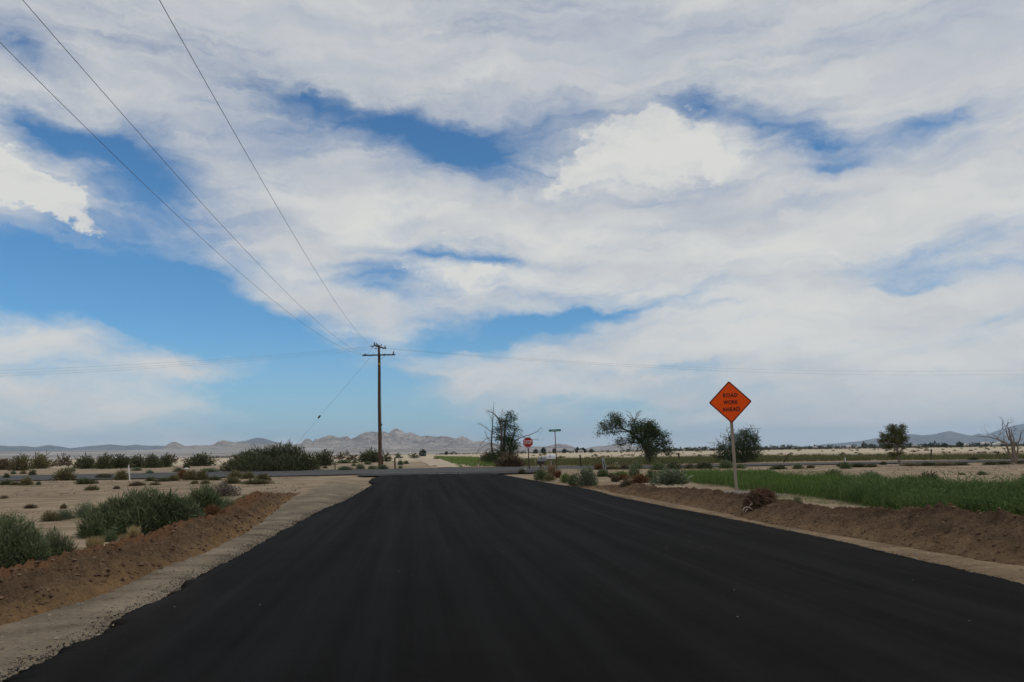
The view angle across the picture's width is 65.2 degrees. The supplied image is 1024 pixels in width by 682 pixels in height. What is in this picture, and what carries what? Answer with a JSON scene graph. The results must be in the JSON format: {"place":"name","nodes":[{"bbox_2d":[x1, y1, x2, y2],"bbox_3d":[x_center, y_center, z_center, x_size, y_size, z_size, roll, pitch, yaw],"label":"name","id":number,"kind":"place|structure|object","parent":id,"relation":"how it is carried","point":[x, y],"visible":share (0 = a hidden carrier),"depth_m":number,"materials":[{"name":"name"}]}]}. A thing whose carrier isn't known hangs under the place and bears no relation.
{"place":"outdoors","nodes":[
{"label":"outdoors","id":0,"kind":"place"},
{"bbox_2d":[0,444,206,450],"bbox_3d":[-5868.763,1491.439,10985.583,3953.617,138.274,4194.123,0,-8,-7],"label":"mountain","id":1,"kind":"structure","parent":0,"point":[60,448],"depth_m":10629.30,"materials":[{"name":"stone"}]},
{"bbox_2d":[154,435,349,449],"bbox_3d":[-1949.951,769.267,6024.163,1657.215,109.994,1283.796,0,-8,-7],"label":"mountain","id":2,"kind":"structure","parent":0,"point":[330,441],"depth_m":5857.00,"materials":[{"name":"stone"}]},
{"bbox_2d":[238,438,281,443],"bbox_3d":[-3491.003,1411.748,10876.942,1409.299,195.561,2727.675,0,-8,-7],"label":"mountain","id":3,"kind":"structure","parent":0,"point":[259,441],"depth_m":10763.25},
{"bbox_2d":[414,458,470,466],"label":"path","id":4,"kind":"structure","parent":0,"point":[436,462],"depth_m":84.89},
{"bbox_2d":[333,428,579,449],"bbox_3d":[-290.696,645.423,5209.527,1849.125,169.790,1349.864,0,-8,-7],"label":"mountain","id":5,"kind":"structure","parent":0,"point":[396,438],"depth_m":5020.83,"materials":[{"name":"stone"}]},
{"bbox_2d":[434,455,495,466],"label":"verge grass","id":6,"kind":"structure","parent":0,"point":[468,460],"depth_m":88.75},
{"bbox_2d":[0,443,1023,681],"bbox_3d":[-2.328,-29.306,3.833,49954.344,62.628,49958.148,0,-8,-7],"label":"ground","id":7,"kind":"structure","parent":0,"point":[324,489],"depth_m":30.11,"materials":[{"name":"sand"}]},
{"bbox_2d":[0,458,12,469],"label":"desert shrub","id":8,"kind":"object","parent":7,"relation":"on","point":[4,462],"visible":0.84,"depth_m":86.24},
{"bbox_2d":[6,454,35,470],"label":"desert shrub","id":9,"kind":"object","parent":7,"relation":"on","point":[22,463],"visible":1,"depth_m":79.92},
{"bbox_2d":[18,476,34,485],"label":"desert shrub","id":10,"kind":"object","parent":7,"relation":"on","point":[26,480],"visible":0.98,"depth_m":39.97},
{"bbox_2d":[0,507,58,568],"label":"saltbush","id":11,"kind":"object","parent":7,"relation":"on","point":[21,543],"visible":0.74,"depth_m":11.87,"materials":[{"name":"green plant"}]},
{"bbox_2d":[29,449,53,468],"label":"desert shrub","id":12,"kind":"object","parent":7,"relation":"on","point":[39,460],"visible":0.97,"depth_m":91.29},
{"bbox_2d":[38,509,62,521],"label":"desert shrub","id":13,"kind":"object","parent":7,"relation":"on","point":[49,517],"visible":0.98,"depth_m":21.20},
{"bbox_2d":[44,525,79,556],"bbox_3d":[-7.668,3.418,13.551,0.782,0.631,0.614,-1,-8,0],"label":"saltbush","id":14,"kind":"object","parent":7,"relation":"on","point":[59,544],"visible":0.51,"depth_m":13.49,"materials":[{"name":"green plant"}]},
{"bbox_2d":[49,466,77,480],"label":"desert shrub","id":15,"kind":"object","parent":7,"relation":"on","point":[64,474],"visible":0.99,"depth_m":47.16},
{"bbox_2d":[57,453,72,465],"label":"desert shrub","id":16,"kind":"object","parent":7,"relation":"on","point":[66,459],"visible":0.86,"depth_m":118.15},
{"bbox_2d":[55,508,78,519],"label":"desert shrub","id":17,"kind":"object","parent":7,"relation":"on","point":[66,515],"visible":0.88,"depth_m":21.54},
{"bbox_2d":[69,451,95,468],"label":"desert shrub","id":18,"kind":"object","parent":7,"relation":"on","point":[86,463],"visible":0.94,"depth_m":85.00,"materials":[{"name":"green plant"}]},
{"bbox_2d":[74,499,99,517],"bbox_3d":[-11.692,4.601,21.986,0.768,0.523,0.755,-6,-10,34],"label":"desert shrub","id":19,"kind":"object","parent":7,"relation":"on","point":[84,507],"visible":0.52,"depth_m":21.86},
{"bbox_2d":[74,477,99,483],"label":"desert shrub","id":20,"kind":"object","parent":7,"relation":"on","point":[85,481],"visible":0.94,"depth_m":40.70,"materials":[{"name":"green plant"}]},
{"bbox_2d":[85,485,99,490],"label":"desert shrub","id":21,"kind":"object","parent":7,"relation":"on","point":[90,488],"visible":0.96,"depth_m":35.09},
{"bbox_2d":[92,452,117,468],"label":"desert shrub","id":22,"kind":"object","parent":7,"relation":"on","point":[104,462],"visible":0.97,"depth_m":83.08,"materials":[{"name":"green plant"}]},
{"bbox_2d":[100,528,118,541],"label":"weed","id":23,"kind":"object","parent":7,"relation":"on","point":[111,536],"visible":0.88,"depth_m":15.94,"materials":[{"name":"green plant"}]},
{"bbox_2d":[113,468,128,479],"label":"desert shrub","id":24,"kind":"object","parent":7,"relation":"on","point":[120,475],"visible":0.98,"depth_m":45.82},
{"bbox_2d":[109,453,137,468],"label":"desert shrub","id":25,"kind":"object","parent":7,"relation":"on","point":[119,462],"visible":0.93,"depth_m":84.41,"materials":[{"name":"green plant"}]},
{"bbox_2d":[123,453,145,467],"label":"desert shrub","id":26,"kind":"object","parent":7,"relation":"on","point":[140,460],"visible":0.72,"depth_m":86.82,"materials":[{"name":"green plant"}]},
{"bbox_2d":[128,481,147,485],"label":"desert shrub","id":27,"kind":"object","parent":7,"relation":"on","point":[137,483],"visible":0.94,"depth_m":38.07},
{"bbox_2d":[72,482,205,538],"bbox_3d":[-7.899,3.655,17.087,2.826,1.265,1.656,-1,-8,0],"label":"saltbush","id":28,"kind":"object","parent":7,"relation":"on","point":[146,512],"visible":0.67,"depth_m":16.94,"materials":[{"name":"green plant"}]},
{"bbox_2d":[0,491,299,625],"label":"berm","id":29,"kind":"structure","parent":7,"relation":"on","point":[54,577],"depth_m":11.04,"materials":[{"name":"soil"}]},
{"bbox_2d":[85,535,105,547],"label":"grass tuft","id":30,"kind":"object","parent":29,"relation":"on","point":[95,541],"visible":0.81,"depth_m":12.27,"materials":[{"name":"plant"}]},
{"bbox_2d":[126,525,140,537],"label":"grass tuft","id":31,"kind":"object","parent":29,"relation":"on","point":[133,531],"visible":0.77,"depth_m":13.88,"materials":[{"name":"plant"}]},
{"bbox_2d":[0,491,300,621],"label":"dirt clods","id":32,"kind":"object","parent":29,"relation":"on","point":[37,562],"visible":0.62,"depth_m":11.80,"materials":[{"name":"soil"}]},
{"bbox_2d":[203,503,227,516],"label":"desert shrub","id":33,"kind":"object","parent":29,"relation":"on","point":[213,510],"visible":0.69,"depth_m":18.27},
{"bbox_2d":[142,452,163,467],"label":"desert shrub","id":34,"kind":"object","parent":7,"relation":"on","point":[153,461],"visible":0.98,"depth_m":84.72,"materials":[{"name":"green plant"}]},
{"bbox_2d":[160,452,173,466],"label":"desert shrub","id":35,"kind":"object","parent":7,"relation":"on","point":[167,460],"visible":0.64,"depth_m":88.04,"materials":[{"name":"green plant"}]},
{"bbox_2d":[166,474,181,480],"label":"desert shrub","id":36,"kind":"object","parent":7,"relation":"on","point":[174,477],"visible":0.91,"depth_m":42.81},
{"bbox_2d":[180,468,195,480],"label":"desert shrub","id":37,"kind":"object","parent":7,"relation":"on","point":[189,474],"visible":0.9,"depth_m":43.39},
{"bbox_2d":[193,468,208,479],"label":"desert shrub","id":38,"kind":"object","parent":7,"relation":"on","point":[202,475],"visible":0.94,"depth_m":43.15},
{"bbox_2d":[182,452,221,465],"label":"desert shrub","id":39,"kind":"object","parent":7,"relation":"on","point":[199,460],"visible":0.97,"depth_m":93.87,"materials":[{"name":"green plant"}]},
{"bbox_2d":[187,480,229,517],"bbox_3d":[-8.483,4.442,22.195,1.438,1.224,1.191,-1,-8,0],"label":"saltbush","id":40,"kind":"object","parent":7,"relation":"on","point":[205,495],"visible":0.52,"depth_m":22.07,"materials":[{"name":"green plant"}]},
{"bbox_2d":[212,482,241,496],"bbox_3d":[-11.045,5.698,30.845,1.423,0.638,1.538,4,-9,-33],"label":"desert shrub","id":41,"kind":"object","parent":7,"relation":"on","point":[225,489],"visible":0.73,"depth_m":30.71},
{"bbox_2d":[219,495,236,506],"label":"weed","id":42,"kind":"object","parent":7,"relation":"on","point":[227,500],"visible":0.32,"depth_m":23.76,"materials":[{"name":"green plant"}]},
{"bbox_2d":[221,476,243,483],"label":"desert shrub","id":43,"kind":"object","parent":7,"relation":"on","point":[233,480],"visible":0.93,"depth_m":38.79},
{"bbox_2d":[226,469,243,477],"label":"desert shrub","id":44,"kind":"object","parent":7,"relation":"on","point":[235,473],"visible":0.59,"depth_m":45.86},
{"bbox_2d":[240,471,255,478],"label":"desert shrub","id":45,"kind":"object","parent":7,"relation":"on","point":[249,474],"visible":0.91,"depth_m":44.46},
{"bbox_2d":[240,478,273,484],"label":"desert shrub","id":46,"kind":"object","parent":7,"relation":"on","point":[257,481],"visible":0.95,"depth_m":38.24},
{"bbox_2d":[254,473,271,480],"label":"desert shrub","id":47,"kind":"object","parent":7,"relation":"on","point":[265,476],"visible":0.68,"depth_m":41.51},
{"bbox_2d":[219,438,321,471],"bbox_3d":[-19.896,9.393,64.975,8.763,3.444,5.539,-1,-8,0],"label":"desert bush","id":48,"kind":"object","parent":7,"relation":"on","point":[283,458],"visible":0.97,"depth_m":64.95,"materials":[{"name":"green plant"}]},
{"bbox_2d":[314,448,338,465],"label":"desert shrub","id":49,"kind":"object","parent":7,"relation":"on","point":[326,458],"visible":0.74,"depth_m":82.19,"materials":[{"name":"green plant"}]},
{"bbox_2d":[336,458,352,463],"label":"desert shrub","id":50,"kind":"object","parent":7,"relation":"on","point":[342,461],"visible":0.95,"depth_m":99.76,"materials":[{"name":"green plant"}]},
{"bbox_2d":[343,452,357,460],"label":"desert shrub","id":51,"kind":"object","parent":7,"relation":"on","point":[352,457],"visible":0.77,"depth_m":140.56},
{"bbox_2d":[356,446,385,462],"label":"desert shrub","id":52,"kind":"object","parent":7,"relation":"on","point":[369,456],"visible":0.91,"depth_m":104.16,"materials":[{"name":"green plant"}]},
{"bbox_2d":[362,342,394,465],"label":"utility pole","id":53,"kind":"object","parent":7,"relation":"on","point":[380,454],"visible":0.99,"depth_m":76.25,"materials":[{"name":"brown wood"}]},
{"bbox_2d":[0,42,346,349],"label":"power line","id":54,"kind":"object","parent":53,"relation":"attached to","point":[126,167],"visible":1,"depth_m":22.45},
{"bbox_2d":[23,0,353,349],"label":"power line","id":55,"kind":"object","parent":53,"relation":"attached to","point":[157,153],"visible":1,"depth_m":20.47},
{"bbox_2d":[159,0,360,335],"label":"power line","id":56,"kind":"object","parent":53,"relation":"attached to","point":[235,134],"visible":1,"depth_m":18.33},
{"bbox_2d":[394,349,1013,374],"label":"power line","id":57,"kind":"object","parent":53,"relation":"attached to","point":[668,368],"visible":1,"depth_m":81.54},
{"bbox_2d":[383,451,393,461],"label":"desert shrub","id":58,"kind":"object","parent":7,"relation":"on","point":[387,458],"visible":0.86,"depth_m":110.56,"materials":[{"name":"green plant"}]},
{"bbox_2d":[358,470,535,475],"bbox_3d":[-3.844,8.040,48.992,10.800,0.104,6.386,0,-8,-7],"label":"road apron","id":59,"kind":"object","parent":7,"relation":"on","point":[500,472],"visible":0.84,"depth_m":48.58,"materials":[{"name":"asphalt"}]},
{"bbox_2d":[478,450,494,461],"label":"desert shrub","id":60,"kind":"object","parent":7,"relation":"on","point":[483,457],"visible":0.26,"depth_m":84.60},
{"bbox_2d":[476,405,542,464],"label":"half dead tree","id":61,"kind":"object","parent":7,"relation":"on","point":[509,441],"visible":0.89,"depth_m":74.17,"materials":[{"name":"green plant"}]},
{"bbox_2d":[0,482,1022,674],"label":"pebbles","id":62,"kind":"object","parent":7,"relation":"on","point":[126,608],"visible":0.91,"depth_m":10.86,"materials":[{"name":"stone"}]},
{"bbox_2d":[494,449,528,466],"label":"desert shrub","id":63,"kind":"object","parent":7,"relation":"on","point":[512,460],"visible":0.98,"depth_m":68.35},
{"bbox_2d":[8,440,1023,460],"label":"treeline","id":64,"kind":"object","parent":7,"relation":"on","point":[874,446],"visible":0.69,"depth_m":526.85,"materials":[{"name":"plant"}]},
{"bbox_2d":[523,437,532,468],"bbox_3d":[1.214,8.430,58.001,0.733,2.877,0.088,-3,-8,-3],"label":"stop sign","id":65,"kind":"object","parent":7,"relation":"on","point":[527,442],"visible":1,"depth_m":58.09,"materials":[{"name":"red metal"}]},
{"bbox_2d":[533,466,548,480],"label":"desert shrub","id":66,"kind":"object","parent":7,"relation":"on","point":[538,475],"visible":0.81,"depth_m":38.99,"materials":[{"name":"green plant"}]},
{"bbox_2d":[538,456,546,470],"bbox_3d":[1.730,7.237,45.111,0.534,1.460,0.221,-1,-8,3],"label":"mailbox","id":67,"kind":"object","parent":7,"relation":"on","point":[542,458],"visible":0.84,"depth_m":45.10,"materials":[{"name":"grey metal"}]},
{"bbox_2d":[543,473,555,480],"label":"desert shrub","id":68,"kind":"object","parent":7,"relation":"on","point":[549,477],"visible":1,"depth_m":38.40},
{"bbox_2d":[546,464,556,475],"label":"grass tuft","id":69,"kind":"object","parent":7,"relation":"on","point":[550,469],"visible":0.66,"depth_m":41.10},
{"bbox_2d":[549,429,560,468],"bbox_3d":[2.495,6.401,45.222,0.688,2.807,0.048,-3,-8,-1],"label":"street name sign","id":70,"kind":"object","parent":7,"relation":"on","point":[552,430],"visible":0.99,"depth_m":45.37,"materials":[{"name":"metal"}]},
{"bbox_2d":[559,472,569,482],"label":"desert shrub","id":71,"kind":"object","parent":7,"relation":"on","point":[564,476],"visible":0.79,"depth_m":37.04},
{"bbox_2d":[595,467,609,476],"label":"desert shrub","id":72,"kind":"object","parent":7,"relation":"on","point":[603,473],"visible":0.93,"depth_m":40.79,"materials":[{"name":"green plant"}]},
{"bbox_2d":[606,464,621,469],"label":"desert shrub","id":73,"kind":"object","parent":7,"relation":"on","point":[611,467],"visible":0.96,"depth_m":53.86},
{"bbox_2d":[627,464,641,478],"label":"desert shrub","id":74,"kind":"object","parent":7,"relation":"on","point":[631,471],"visible":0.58,"depth_m":36.55,"materials":[{"name":"green plant"}]},
{"bbox_2d":[592,409,677,464],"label":"leafy tree","id":75,"kind":"object","parent":7,"relation":"on","point":[646,432],"visible":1,"depth_m":69.30,"materials":[{"name":"green plant"}]},
{"bbox_2d":[629,460,644,468],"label":"desert shrub","id":76,"kind":"object","parent":7,"relation":"on","point":[637,464],"visible":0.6,"depth_m":54.75,"materials":[{"name":"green plant"}]},
{"bbox_2d":[645,466,657,482],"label":"desert shrub","id":77,"kind":"object","parent":7,"relation":"on","point":[649,474],"visible":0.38,"depth_m":32.12,"materials":[{"name":"green plant"}]},
{"bbox_2d":[650,463,669,469],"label":"desert shrub","id":78,"kind":"object","parent":7,"relation":"on","point":[657,466],"visible":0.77,"depth_m":49.89,"materials":[{"name":"green plant"}]},
{"bbox_2d":[648,465,692,485],"bbox_3d":[5.825,4.907,29.271,1.788,0.773,1.325,0,-8,-3],"label":"desert shrub","id":79,"kind":"object","parent":7,"relation":"on","point":[673,477],"visible":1,"depth_m":29.12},
{"bbox_2d":[664,461,683,468],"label":"desert shrub","id":80,"kind":"object","parent":7,"relation":"on","point":[671,465],"visible":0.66,"depth_m":51.02,"materials":[{"name":"green plant"}]},
{"bbox_2d":[692,461,714,468],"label":"desert shrub","id":81,"kind":"object","parent":7,"relation":"on","point":[701,465],"visible":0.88,"depth_m":51.32,"materials":[{"name":"green plant"}]},
{"bbox_2d":[718,458,732,467],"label":"desert shrub","id":82,"kind":"object","parent":7,"relation":"on","point":[726,464],"visible":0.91,"depth_m":51.70,"materials":[{"name":"green plant"}]},
{"bbox_2d":[709,382,750,490],"bbox_3d":[7.423,3.396,26.872,1.392,4.074,0.118,-3,-8,5],"label":"road work sign","id":83,"kind":"object","parent":7,"relation":"on","point":[730,401],"visible":1,"depth_m":26.99,"materials":[{"name":"orange"}]},
{"bbox_2d":[705,425,765,462],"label":"broad bush","id":84,"kind":"object","parent":7,"relation":"on","point":[740,445],"visible":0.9,"depth_m":70.66,"materials":[{"name":"green plant"}]},
{"bbox_2d":[769,463,788,469],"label":"desert shrub","id":85,"kind":"object","parent":7,"relation":"on","point":[778,467],"visible":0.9,"depth_m":47.52,"materials":[{"name":"green plant"}]},
{"bbox_2d":[571,483,1023,565],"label":"berm","id":86,"kind":"structure","parent":7,"relation":"on","point":[995,533],"depth_m":14.21,"materials":[{"name":"soil"}]},
{"bbox_2d":[565,473,579,485],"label":"desert shrub","id":87,"kind":"object","parent":86,"relation":"on","point":[570,479],"visible":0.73,"depth_m":35.08,"materials":[{"name":"green plant"}]},
{"bbox_2d":[573,463,598,486],"bbox_3d":[3.186,5.764,34.463,1.212,1.019,1.168,-6,-10,34],"label":"desert shrub","id":88,"kind":"object","parent":86,"relation":"on","point":[585,478],"visible":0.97,"depth_m":34.26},
{"bbox_2d":[619,478,632,487],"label":"desert shrub","id":89,"kind":"object","parent":86,"relation":"on","point":[625,482],"visible":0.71,"depth_m":30.58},
{"bbox_2d":[628,472,651,483],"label":"desert shrub","id":90,"kind":"object","parent":86,"relation":"on","point":[640,478],"visible":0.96,"depth_m":30.73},
{"bbox_2d":[742,485,779,510],"bbox_3d":[6.214,3.897,19.755,1.132,0.776,1.014,-1,-8,0],"label":"brush heap","id":91,"kind":"object","parent":86,"relation":"on","point":[759,497],"visible":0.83,"depth_m":19.62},
{"bbox_2d":[574,483,1023,564],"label":"dirt clods","id":92,"kind":"object","parent":86,"relation":"on","point":[953,546],"visible":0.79,"depth_m":15.21,"materials":[{"name":"soil"}]},
{"bbox_2d":[838,460,851,468],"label":"desert shrub","id":93,"kind":"object","parent":7,"relation":"on","point":[845,465],"visible":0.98,"depth_m":47.18,"materials":[{"name":"green plant"}]},
{"bbox_2d":[854,469,883,479],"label":"desert shrub","id":94,"kind":"object","parent":7,"relation":"on","point":[872,472],"visible":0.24,"depth_m":32.92,"materials":[{"name":"green plant"}]},
{"bbox_2d":[876,422,909,464],"bbox_3d":[25.096,6.864,52.600,2.196,3.055,1.362,-1,-8,0],"label":"tree","id":95,"kind":"object","parent":7,"relation":"on","point":[891,436],"visible":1,"depth_m":52.53,"materials":[{"name":"green plant"}]},
{"bbox_2d":[775,492,1021,515],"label":"sparse weeds","id":96,"kind":"object","parent":7,"relation":"on","point":[807,497],"visible":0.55,"depth_m":21.64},
{"bbox_2d":[815,470,1023,515],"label":"tall weeds","id":97,"kind":"object","parent":7,"relation":"on","point":[984,492],"visible":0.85,"depth_m":19.05,"materials":[{"name":"plant"}]},
{"bbox_2d":[918,462,935,465],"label":"desert shrub","id":98,"kind":"object","parent":7,"relation":"on","point":[927,464],"visible":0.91,"depth_m":49.99,"materials":[{"name":"green plant"}]},
{"bbox_2d":[916,469,940,480],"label":"desert shrub","id":99,"kind":"object","parent":7,"relation":"on","point":[928,475],"visible":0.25,"depth_m":30.43,"materials":[{"name":"green plant"}]},
{"bbox_2d":[935,462,957,465],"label":"desert shrub","id":100,"kind":"object","parent":7,"relation":"on","point":[941,464],"visible":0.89,"depth_m":49.99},
{"bbox_2d":[979,418,1023,462],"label":"dead tree","id":101,"kind":"object","parent":7,"relation":"on","point":[1014,454],"visible":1,"depth_m":54.45,"materials":[{"name":"wood"}]},
{"bbox_2d":[0,459,1023,480],"bbox_3d":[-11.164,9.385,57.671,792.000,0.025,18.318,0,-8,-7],"label":"cross road","id":102,"kind":"structure","parent":0,"point":[301,472],"depth_m":58.28,"materials":[{"name":"asphalt"}]},
{"bbox_2d":[0,0,1023,448],"label":"sky","id":103,"kind":"structure","parent":0,"point":[833,189],"materials":[{"name":"white"}]},
{"bbox_2d":[1,462,1023,548],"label":"dry stubble","id":104,"kind":"object","parent":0,"point":[111,481],"visible":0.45,"depth_m":41.83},
{"bbox_2d":[2,473,1023,681],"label":"road","id":105,"kind":"structure","parent":0,"point":[479,577],"depth_m":8.32,"materials":[{"name":"asphalt"}]},
{"bbox_2d":[0,484,1013,681],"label":"asphalt crumbs","id":106,"kind":"object","parent":105,"relation":"on","point":[53,650],"visible":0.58,"depth_m":9.03,"materials":[{"name":"asphalt"}]},
{"bbox_2d":[586,444,641,449],"bbox_3d":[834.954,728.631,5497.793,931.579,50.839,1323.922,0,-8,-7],"label":"mountain","id":107,"kind":"structure","parent":0,"point":[613,447],"depth_m":5335.48,"materials":[{"name":"stone"}]},
{"bbox_2d":[723,490,785,495],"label":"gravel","id":108,"kind":"structure","parent":0,"point":[736,491],"depth_m":24.66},
{"bbox_2d":[492,451,1023,466],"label":"verge grass","id":109,"kind":"structure","parent":0,"point":[617,460],"depth_m":73.13,"materials":[{"name":"plant"}]},
{"bbox_2d":[681,466,1023,514],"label":"weed field","id":110,"kind":"structure","parent":0,"point":[797,483],"depth_m":27.46,"materials":[{"name":"plant"}]},
{"bbox_2d":[818,431,1023,445],"bbox_3d":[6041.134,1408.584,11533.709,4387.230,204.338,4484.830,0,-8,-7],"label":"mountain","id":111,"kind":"structure","parent":0,"point":[949,437],"depth_m":11007.44,"materials":[{"name":"stone"}]},
{"bbox_2d":[972,424,1023,438],"bbox_3d":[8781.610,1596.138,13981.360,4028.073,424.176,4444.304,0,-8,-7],"label":"mountain","id":112,"kind":"structure","parent":0,"point":[1020,427],"depth_m":13673.35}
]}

